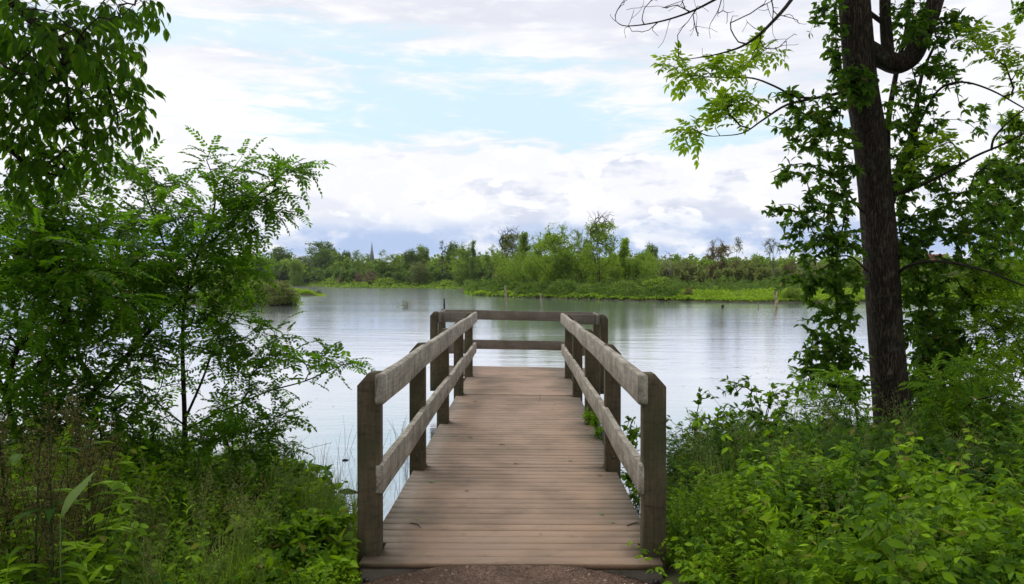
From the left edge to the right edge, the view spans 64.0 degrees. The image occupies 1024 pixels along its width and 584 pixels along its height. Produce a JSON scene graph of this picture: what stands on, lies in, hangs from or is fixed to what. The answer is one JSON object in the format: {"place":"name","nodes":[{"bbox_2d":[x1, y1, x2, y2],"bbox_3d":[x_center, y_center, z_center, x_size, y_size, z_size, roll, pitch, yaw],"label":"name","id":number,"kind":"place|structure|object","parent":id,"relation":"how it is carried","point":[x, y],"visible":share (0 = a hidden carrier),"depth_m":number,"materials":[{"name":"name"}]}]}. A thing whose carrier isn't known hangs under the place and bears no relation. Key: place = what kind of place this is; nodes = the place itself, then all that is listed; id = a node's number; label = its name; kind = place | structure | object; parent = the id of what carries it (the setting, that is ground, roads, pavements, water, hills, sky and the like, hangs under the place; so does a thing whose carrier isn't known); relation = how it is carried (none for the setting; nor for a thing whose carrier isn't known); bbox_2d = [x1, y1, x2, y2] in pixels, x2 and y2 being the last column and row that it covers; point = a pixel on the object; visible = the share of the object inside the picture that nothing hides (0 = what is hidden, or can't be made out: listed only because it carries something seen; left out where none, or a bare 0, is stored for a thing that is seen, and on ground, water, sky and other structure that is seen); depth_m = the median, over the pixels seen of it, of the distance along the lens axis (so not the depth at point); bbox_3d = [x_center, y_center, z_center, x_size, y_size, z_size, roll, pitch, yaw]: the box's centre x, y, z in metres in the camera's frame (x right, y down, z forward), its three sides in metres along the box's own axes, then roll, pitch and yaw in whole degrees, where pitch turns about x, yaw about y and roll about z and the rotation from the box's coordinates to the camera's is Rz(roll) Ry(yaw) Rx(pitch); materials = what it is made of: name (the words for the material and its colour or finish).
{"place":"outdoors","nodes":[
{"label":"outdoors","id":0,"kind":"place"},
{"bbox_2d":[362,564,651,583],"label":"path","id":1,"kind":"structure","parent":0,"point":[561,575],"depth_m":5.14,"materials":[{"name":"gravel"}]},
{"bbox_2d":[0,286,1023,520],"bbox_3d":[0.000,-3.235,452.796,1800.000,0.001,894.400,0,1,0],"label":"water","id":2,"kind":"structure","parent":0,"point":[683,352],"depth_m":30.52,"materials":[{"name":"liquid"}]},
{"bbox_2d":[277,413,409,499],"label":"reeds","id":3,"kind":"object","parent":2,"relation":"in","point":[351,452],"visible":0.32,"depth_m":11.19,"materials":[{"name":"plant"}]},
{"bbox_2d":[0,0,1023,275],"label":"sky","id":4,"kind":"structure","parent":0,"point":[437,121],"materials":[{"name":"white"}]},
{"bbox_2d":[25,278,1016,583],"bbox_3d":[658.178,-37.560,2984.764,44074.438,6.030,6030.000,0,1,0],"label":"ground","id":5,"kind":"structure","parent":0,"point":[671,572],"depth_m":9.47,"materials":[{"name":"plant"}]},
{"bbox_2d":[0,447,33,533],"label":"dock plant","id":6,"kind":"object","parent":5,"relation":"on","point":[13,484],"visible":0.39,"depth_m":4.28,"materials":[{"name":"green plant"}]},
{"bbox_2d":[0,437,54,581],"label":"dock plant","id":7,"kind":"object","parent":5,"relation":"on","point":[3,485],"visible":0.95,"depth_m":3.79,"materials":[{"name":"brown plant"}]},
{"bbox_2d":[0,401,70,583],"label":"dock plant","id":8,"kind":"object","parent":5,"relation":"on","point":[15,458],"visible":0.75,"depth_m":3.89,"materials":[{"name":"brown plant"}]},
{"bbox_2d":[5,415,91,583],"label":"dock plant","id":9,"kind":"object","parent":5,"relation":"on","point":[32,526],"visible":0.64,"depth_m":3.72,"materials":[{"name":"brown plant"}]},
{"bbox_2d":[5,381,98,572],"bbox_3d":[-2.319,1.140,4.202,0.460,1.354,0.602,0,1,1],"label":"dock plant","id":10,"kind":"object","parent":5,"relation":"on","point":[59,435],"visible":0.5,"depth_m":4.25,"materials":[{"name":"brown plant"}]},
{"bbox_2d":[0,430,109,583],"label":"dock plant","id":11,"kind":"object","parent":5,"relation":"on","point":[49,516],"visible":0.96,"depth_m":3.59,"materials":[{"name":"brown plant"}]},
{"bbox_2d":[31,440,106,583],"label":"dock plant","id":12,"kind":"object","parent":5,"relation":"on","point":[71,531],"visible":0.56,"depth_m":3.91,"materials":[{"name":"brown plant"}]},
{"bbox_2d":[60,470,96,583],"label":"leaf","id":13,"kind":"object","parent":12,"relation":"attached to","point":[72,496],"visible":1,"depth_m":3.57,"materials":[{"name":"plant"}]},
{"bbox_2d":[21,375,132,559],"bbox_3d":[-2.417,1.133,4.484,0.428,1.365,0.620,1,1,35],"label":"dock plant","id":14,"kind":"object","parent":5,"relation":"on","point":[78,421],"visible":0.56,"depth_m":4.47,"materials":[{"name":"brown plant"}]},
{"bbox_2d":[0,0,170,229],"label":"ash tree","id":15,"kind":"object","parent":5,"relation":"on","point":[33,95],"visible":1,"depth_m":4.17,"materials":[{"name":"green plant"}]},
{"bbox_2d":[57,419,133,581],"bbox_3d":[-2.132,1.226,4.058,0.486,1.186,0.412,0,1,12],"label":"dock plant","id":16,"kind":"object","parent":5,"relation":"on","point":[88,487],"visible":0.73,"depth_m":4.11,"materials":[{"name":"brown plant"}]},
{"bbox_2d":[0,149,198,495],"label":"locust tree","id":17,"kind":"object","parent":5,"relation":"on","point":[52,237],"visible":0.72,"depth_m":6.48,"materials":[{"name":"green plant"}]},
{"bbox_2d":[63,433,137,578],"bbox_3d":[-2.284,1.277,4.444,0.366,1.076,0.479,0,1,31],"label":"dock plant","id":18,"kind":"object","parent":5,"relation":"on","point":[103,521],"visible":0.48,"depth_m":4.40,"materials":[{"name":"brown plant"}]},
{"bbox_2d":[88,414,142,563],"bbox_3d":[-2.417,1.272,4.862,0.446,1.089,0.378,0,1,10],"label":"dock plant","id":19,"kind":"object","parent":5,"relation":"on","point":[109,464],"visible":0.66,"depth_m":4.91,"materials":[{"name":"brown plant"}]},
{"bbox_2d":[1,255,256,285],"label":"shore woods","id":20,"kind":"object","parent":5,"relation":"on","point":[154,275],"visible":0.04,"depth_m":420.45,"materials":[{"name":"green plant"}]},
{"bbox_2d":[0,407,356,583],"bbox_3d":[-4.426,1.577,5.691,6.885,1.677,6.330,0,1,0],"label":"undergrowth","id":21,"kind":"object","parent":5,"relation":"on","point":[105,571],"visible":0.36,"depth_m":5.17,"materials":[{"name":"green plant"}]},
{"bbox_2d":[3,412,393,583],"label":"grass","id":22,"kind":"structure","parent":5,"relation":"on","point":[336,496],"depth_m":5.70,"materials":[{"name":"plant"}]},
{"bbox_2d":[167,463,278,526],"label":"leafy shrub","id":23,"kind":"object","parent":5,"relation":"on","point":[230,493],"visible":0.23,"depth_m":6.97,"materials":[{"name":"green plant"}]},
{"bbox_2d":[89,125,375,485],"bbox_3d":[-2.758,0.232,7.311,2.978,3.458,1.716,0,1,34],"label":"locust sapling","id":24,"kind":"object","parent":5,"relation":"on","point":[203,248],"visible":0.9,"depth_m":7.26,"materials":[{"name":"green plant"}]},
{"bbox_2d":[192,395,307,463],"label":"willow shoots","id":25,"kind":"object","parent":5,"relation":"on","point":[283,426],"visible":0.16,"depth_m":10.39,"materials":[{"name":"green plant"}]},
{"bbox_2d":[196,286,303,304],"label":"shore vegetation","id":26,"kind":"object","parent":5,"relation":"on","point":[296,300],"visible":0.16,"depth_m":88.23,"materials":[{"name":"plant"}]},
{"bbox_2d":[241,277,268,300],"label":"shrub","id":27,"kind":"object","parent":5,"relation":"on","point":[261,281],"visible":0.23,"depth_m":88.86,"materials":[{"name":"plant"}]},
{"bbox_2d":[205,484,320,546],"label":"goosefoot clump","id":28,"kind":"object","parent":5,"relation":"on","point":[289,500],"visible":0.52,"depth_m":6.19,"materials":[{"name":"green plant"}]},
{"bbox_2d":[253,256,279,284],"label":"tree","id":29,"kind":"object","parent":5,"relation":"on","point":[276,273],"visible":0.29,"depth_m":458.15,"materials":[{"name":"plant"}]},
{"bbox_2d":[259,279,299,305],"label":"shrub","id":30,"kind":"object","parent":5,"relation":"on","point":[277,297],"visible":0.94,"depth_m":85.47,"materials":[{"name":"plant"}]},
{"bbox_2d":[268,245,292,264],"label":"tree","id":31,"kind":"object","parent":5,"relation":"on","point":[277,253],"visible":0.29,"depth_m":496.75,"materials":[{"name":"plant"}]},
{"bbox_2d":[227,502,360,583],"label":"nettle clump","id":32,"kind":"object","parent":5,"relation":"on","point":[326,523],"visible":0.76,"depth_m":5.18,"materials":[{"name":"green plant"}]},
{"bbox_2d":[286,259,304,285],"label":"tree","id":33,"kind":"object","parent":5,"relation":"on","point":[294,279],"visible":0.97,"depth_m":449.80,"materials":[{"name":"plant"}]},
{"bbox_2d":[250,455,343,504],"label":"elder shrub","id":34,"kind":"object","parent":5,"relation":"on","point":[317,466],"visible":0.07,"depth_m":9.09,"materials":[{"name":"green plant"}]},
{"bbox_2d":[288,256,313,282],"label":"tree","id":35,"kind":"object","parent":5,"relation":"on","point":[302,258],"visible":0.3,"depth_m":468.49,"materials":[{"name":"plant"}]},
{"bbox_2d":[289,288,326,295],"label":"shore vegetation","id":36,"kind":"object","parent":5,"relation":"on","point":[308,291],"visible":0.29,"depth_m":147.86,"materials":[{"name":"plant"}]},
{"bbox_2d":[305,241,336,266],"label":"tree","id":37,"kind":"object","parent":5,"relation":"on","point":[320,245],"visible":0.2,"depth_m":515.93,"materials":[{"name":"plant"}]},
{"bbox_2d":[312,249,338,268],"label":"tree","id":38,"kind":"object","parent":5,"relation":"on","point":[323,257],"visible":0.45,"depth_m":476.99,"materials":[{"name":"plant"}]},
{"bbox_2d":[338,249,356,268],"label":"tree","id":39,"kind":"object","parent":5,"relation":"on","point":[347,254],"visible":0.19,"depth_m":477.34,"materials":[{"name":"plant"}]},
{"bbox_2d":[351,250,363,268],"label":"tree","id":40,"kind":"object","parent":5,"relation":"on","point":[357,256],"visible":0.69,"depth_m":468.87,"materials":[{"name":"plant"}]},
{"bbox_2d":[354,271,364,281],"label":"shrub","id":41,"kind":"object","parent":5,"relation":"on","point":[359,278],"visible":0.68,"depth_m":359.32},
{"bbox_2d":[233,273,494,288],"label":"shore vegetation","id":42,"kind":"object","parent":5,"relation":"on","point":[384,282],"visible":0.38,"depth_m":344.74,"materials":[{"name":"plant"}]},
{"bbox_2d":[361,253,371,270],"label":"tree","id":43,"kind":"object","parent":5,"relation":"on","point":[365,263],"visible":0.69,"depth_m":439.90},
{"bbox_2d":[363,269,376,284],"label":"shrub","id":44,"kind":"object","parent":5,"relation":"on","point":[371,276],"visible":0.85,"depth_m":354.13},
{"bbox_2d":[252,263,493,283],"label":"woods","id":45,"kind":"object","parent":5,"relation":"on","point":[320,274],"visible":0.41,"depth_m":364.78,"materials":[{"name":"plant"}]},
{"bbox_2d":[369,249,405,277],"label":"tree","id":46,"kind":"object","parent":5,"relation":"on","point":[384,267],"visible":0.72,"depth_m":368.49,"materials":[{"name":"plant"}]},
{"bbox_2d":[402,248,419,270],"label":"tree","id":47,"kind":"object","parent":5,"relation":"on","point":[408,257],"visible":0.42,"depth_m":397.74,"materials":[{"name":"plant"}]},
{"bbox_2d":[406,258,430,283],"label":"tree","id":48,"kind":"object","parent":5,"relation":"on","point":[420,270],"visible":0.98,"depth_m":328.41,"materials":[{"name":"plant"}]},
{"bbox_2d":[413,244,430,266],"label":"tree","id":49,"kind":"object","parent":5,"relation":"on","point":[423,254],"visible":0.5,"depth_m":399.88,"materials":[{"name":"plant"}]},
{"bbox_2d":[436,241,445,274],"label":"dead tree","id":50,"kind":"object","parent":5,"relation":"on","point":[442,258],"visible":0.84,"depth_m":329.78,"materials":[{"name":"plant"}]},
{"bbox_2d":[444,240,462,271],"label":"tree","id":51,"kind":"object","parent":5,"relation":"on","point":[451,245],"visible":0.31,"depth_m":358.49,"materials":[{"name":"plant"}]},
{"bbox_2d":[449,241,483,285],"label":"tree","id":52,"kind":"object","parent":5,"relation":"on","point":[463,253],"visible":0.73,"depth_m":298.31,"materials":[{"name":"plant"}]},
{"bbox_2d":[468,240,478,282],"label":"tree","id":53,"kind":"object","parent":5,"relation":"on","point":[472,263],"visible":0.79,"depth_m":289.68,"materials":[{"name":"plant"}]},
{"bbox_2d":[482,243,497,276],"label":"tree","id":54,"kind":"object","parent":5,"relation":"on","point":[487,259],"visible":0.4,"depth_m":298.43,"materials":[{"name":"plant"}]},
{"bbox_2d":[118,464,862,583],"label":"undergrowth","id":55,"kind":"object","parent":5,"relation":"on","point":[676,556],"visible":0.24,"depth_m":5.07,"materials":[{"name":"green plant"}]},
{"bbox_2d":[490,226,527,282],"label":"tree","id":56,"kind":"object","parent":5,"relation":"on","point":[507,244],"visible":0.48,"depth_m":173.88,"materials":[{"name":"plant"}]},
{"bbox_2d":[357,309,665,583],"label":"pier","id":57,"kind":"structure","parent":5,"relation":"on","point":[504,510],"depth_m":7.01,"materials":[{"name":"weathered wood"}]},
{"bbox_2d":[503,281,529,289],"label":"shrub","id":58,"kind":"object","parent":5,"relation":"on","point":[511,286],"visible":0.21,"depth_m":139.06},
{"bbox_2d":[514,229,531,282],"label":"tree","id":59,"kind":"object","parent":5,"relation":"on","point":[523,242],"visible":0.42,"depth_m":154.38,"materials":[{"name":"plant"}]},
{"bbox_2d":[528,232,551,273],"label":"tree","id":60,"kind":"object","parent":5,"relation":"on","point":[537,250],"visible":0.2,"depth_m":159.44,"materials":[{"name":"plant"}]},
{"bbox_2d":[533,221,581,283],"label":"tree","id":61,"kind":"object","parent":5,"relation":"on","point":[553,239],"visible":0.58,"depth_m":138.78,"materials":[{"name":"plant"}]},
{"bbox_2d":[462,275,682,299],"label":"shore vegetation","id":62,"kind":"object","parent":5,"relation":"on","point":[567,287],"visible":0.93,"depth_m":122.42,"materials":[{"name":"plant"}]},
{"bbox_2d":[490,241,663,283],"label":"woods","id":63,"kind":"object","parent":5,"relation":"on","point":[646,266],"visible":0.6,"depth_m":141.94,"materials":[{"name":"plant"}]},
{"bbox_2d":[462,289,692,299],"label":"shore vegetation","id":64,"kind":"object","parent":5,"relation":"on","point":[483,292],"visible":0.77,"depth_m":118.77,"materials":[{"name":"plant"}]},
{"bbox_2d":[570,222,593,281],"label":"tree","id":65,"kind":"object","parent":5,"relation":"on","point":[578,234],"visible":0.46,"depth_m":149.46,"materials":[{"name":"plant"}]},
{"bbox_2d":[580,406,603,440],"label":"climbing seedling","id":66,"kind":"object","parent":5,"relation":"on","point":[593,420],"visible":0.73,"depth_m":9.77,"materials":[{"name":"green plant"}]},
{"bbox_2d":[577,211,625,285],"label":"tree","id":67,"kind":"object","parent":5,"relation":"on","point":[595,228],"visible":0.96,"depth_m":129.23,"materials":[{"name":"plant"}]},
{"bbox_2d":[607,253,623,283],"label":"tree","id":68,"kind":"object","parent":5,"relation":"on","point":[615,256],"visible":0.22,"depth_m":137.60,"materials":[{"name":"plant"}]},
{"bbox_2d":[617,237,632,282],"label":"tree","id":69,"kind":"object","parent":5,"relation":"on","point":[624,252],"visible":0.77,"depth_m":144.43,"materials":[{"name":"plant"}]},
{"bbox_2d":[612,279,641,289],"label":"shrub","id":70,"kind":"object","parent":5,"relation":"on","point":[626,282],"visible":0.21,"depth_m":119.64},
{"bbox_2d":[231,251,1023,283],"bbox_3d":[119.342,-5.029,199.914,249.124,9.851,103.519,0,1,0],"label":"woods","id":71,"kind":"object","parent":5,"relation":"on","point":[740,273],"visible":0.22,"depth_m":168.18,"materials":[{"name":"plant"}]},
{"bbox_2d":[621,415,673,507],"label":"pierside shrub","id":72,"kind":"object","parent":5,"relation":"on","point":[632,437],"visible":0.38,"depth_m":9.14,"materials":[{"name":"green plant"}]},
{"bbox_2d":[643,242,658,259],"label":"tree","id":73,"kind":"object","parent":5,"relation":"on","point":[655,249],"visible":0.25,"depth_m":329.63,"materials":[{"name":"plant"}]},
{"bbox_2d":[641,276,672,291],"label":"shrub","id":74,"kind":"object","parent":5,"relation":"on","point":[655,282],"visible":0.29,"depth_m":112.90,"materials":[{"name":"plant"}]},
{"bbox_2d":[627,525,721,583],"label":"bramble plant","id":75,"kind":"object","parent":5,"relation":"on","point":[693,576],"visible":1,"depth_m":4.47,"materials":[{"name":"green plant"}]},
{"bbox_2d":[672,257,690,273],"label":"tree","id":76,"kind":"object","parent":5,"relation":"on","point":[675,265],"visible":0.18,"depth_m":229.36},
{"bbox_2d":[666,491,711,550],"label":"bramble plant","id":77,"kind":"object","parent":5,"relation":"on","point":[679,513],"visible":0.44,"depth_m":5.81,"materials":[{"name":"green plant"}]},
{"bbox_2d":[678,264,699,284],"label":"tree","id":78,"kind":"object","parent":5,"relation":"on","point":[691,270],"visible":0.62,"depth_m":189.16,"materials":[{"name":"plant"}]},
{"bbox_2d":[681,512,734,583],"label":"bramble plant","id":79,"kind":"object","parent":5,"relation":"on","point":[699,561],"visible":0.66,"depth_m":4.99,"materials":[{"name":"green plant"}]},
{"bbox_2d":[703,237,731,283],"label":"tree","id":80,"kind":"object","parent":5,"relation":"on","point":[723,249],"visible":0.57,"depth_m":179.32,"materials":[{"name":"plant"}]},
{"bbox_2d":[714,468,753,515],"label":"bramble plant","id":81,"kind":"object","parent":5,"relation":"on","point":[738,469],"visible":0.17,"depth_m":6.35,"materials":[{"name":"green plant"}]},
{"bbox_2d":[732,237,742,265],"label":"tree","id":82,"kind":"object","parent":5,"relation":"on","point":[739,242],"visible":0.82,"depth_m":199.65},
{"bbox_2d":[678,375,800,464],"bbox_3d":[2.607,1.529,9.153,1.558,1.108,1.364,0,1,0],"label":"alder shrub","id":83,"kind":"object","parent":5,"relation":"on","point":[769,399],"visible":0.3,"depth_m":9.42,"materials":[{"name":"green plant"}]},
{"bbox_2d":[482,275,1020,291],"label":"shore vegetation","id":84,"kind":"object","parent":5,"relation":"on","point":[762,284],"visible":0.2,"depth_m":128.45,"materials":[{"name":"plant"}]},
{"bbox_2d":[709,489,803,561],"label":"bramble plant","id":85,"kind":"object","parent":5,"relation":"on","point":[756,515],"visible":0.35,"depth_m":5.37,"materials":[{"name":"green plant"}]},
{"bbox_2d":[761,238,781,269],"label":"tree","id":86,"kind":"object","parent":5,"relation":"on","point":[771,248],"visible":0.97,"depth_m":169.57,"materials":[{"name":"plant"}]},
{"bbox_2d":[780,257,798,285],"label":"tree","id":87,"kind":"object","parent":5,"relation":"on","point":[788,266],"visible":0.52,"depth_m":164.83,"materials":[{"name":"plant"}]},
{"bbox_2d":[767,507,813,565],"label":"bramble plant","id":88,"kind":"object","parent":5,"relation":"on","point":[797,524],"visible":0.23,"depth_m":5.11,"materials":[{"name":"green plant"}]},
{"bbox_2d":[780,286,803,299],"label":"shrub","id":89,"kind":"object","parent":5,"relation":"on","point":[789,292],"visible":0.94,"depth_m":98.75,"materials":[{"name":"plant"}]},
{"bbox_2d":[726,521,858,583],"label":"bramble plant","id":90,"kind":"object","parent":5,"relation":"on","point":[748,555],"visible":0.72,"depth_m":4.62,"materials":[{"name":"green plant"}]},
{"bbox_2d":[768,514,851,583],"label":"bramble plant","id":91,"kind":"object","parent":5,"relation":"on","point":[782,540],"visible":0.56,"depth_m":4.38,"materials":[{"name":"green plant"}]},
{"bbox_2d":[630,389,1023,583],"bbox_3d":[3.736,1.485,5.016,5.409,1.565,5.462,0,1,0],"label":"undergrowth","id":92,"kind":"object","parent":5,"relation":"on","point":[868,512],"visible":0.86,"depth_m":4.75,"materials":[{"name":"green plant"}]},
{"bbox_2d":[757,365,910,458],"bbox_3d":[3.580,1.437,8.571,1.886,1.291,1.511,0,1,0],"label":"locust shrub","id":93,"kind":"object","parent":5,"relation":"on","point":[834,395],"visible":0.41,"depth_m":8.70,"materials":[{"name":"green plant"}]},
{"bbox_2d":[650,0,1023,437],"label":"vine covered tree","id":94,"kind":"object","parent":5,"relation":"on","point":[880,266],"visible":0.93,"depth_m":10.40,"materials":[{"name":"brown plant"}]},
{"bbox_2d":[610,0,800,59],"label":"bare branch","id":95,"kind":"object","parent":94,"relation":"attached to","point":[780,13],"visible":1,"depth_m":8.39,"materials":[{"name":"brown plant"}]},
{"bbox_2d":[761,0,1023,431],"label":"bittersweet vine","id":96,"kind":"object","parent":94,"relation":"attached to","point":[853,84],"visible":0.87,"depth_m":10.40,"materials":[{"name":"green plant"}]},
{"bbox_2d":[806,481,878,552],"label":"bramble plant","id":97,"kind":"object","parent":5,"relation":"on","point":[876,486],"visible":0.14,"depth_m":5.53,"materials":[{"name":"green plant"}]},
{"bbox_2d":[819,531,872,564],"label":"bramble plant","id":98,"kind":"object","parent":5,"relation":"on","point":[842,545],"visible":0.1,"depth_m":4.87,"materials":[{"name":"green plant"}]},
{"bbox_2d":[672,286,1023,301],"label":"shore vegetation","id":99,"kind":"object","parent":5,"relation":"on","point":[759,294],"visible":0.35,"depth_m":102.65,"materials":[{"name":"plant"}]},
{"bbox_2d":[904,291,985,428],"bbox_3d":[6.153,1.064,11.943,2.028,2.324,1.132,-1,1,-38],"label":"dogwood shrub","id":100,"kind":"object","parent":5,"relation":"on","point":[914,390],"visible":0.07,"depth_m":11.82,"materials":[{"name":"green plant"}]},
{"bbox_2d":[897,340,1023,458],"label":"sumac shrub","id":101,"kind":"object","parent":5,"relation":"on","point":[968,402],"visible":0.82,"depth_m":8.44,"materials":[{"name":"green plant"}]},
{"bbox_2d":[932,244,1023,396],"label":"hanging locust","id":102,"kind":"object","parent":5,"relation":"on","point":[988,317],"visible":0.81,"depth_m":10.79,"materials":[{"name":"green plant"}]},
{"bbox_2d":[948,290,1023,414],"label":"thicket shrub","id":103,"kind":"object","parent":5,"relation":"on","point":[991,344],"visible":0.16,"depth_m":12.86,"materials":[{"name":"green plant"}]},
{"bbox_2d":[966,0,1023,289],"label":"leaved tree","id":104,"kind":"object","parent":5,"relation":"on","point":[1014,126],"visible":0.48,"depth_m":15.29,"materials":[{"name":"green plant"}]},
{"bbox_2d":[624,391,1023,583],"bbox_3d":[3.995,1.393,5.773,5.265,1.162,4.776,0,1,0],"label":"grass","id":105,"kind":"structure","parent":0,"point":[905,421],"depth_m":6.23,"materials":[{"name":"plant"}]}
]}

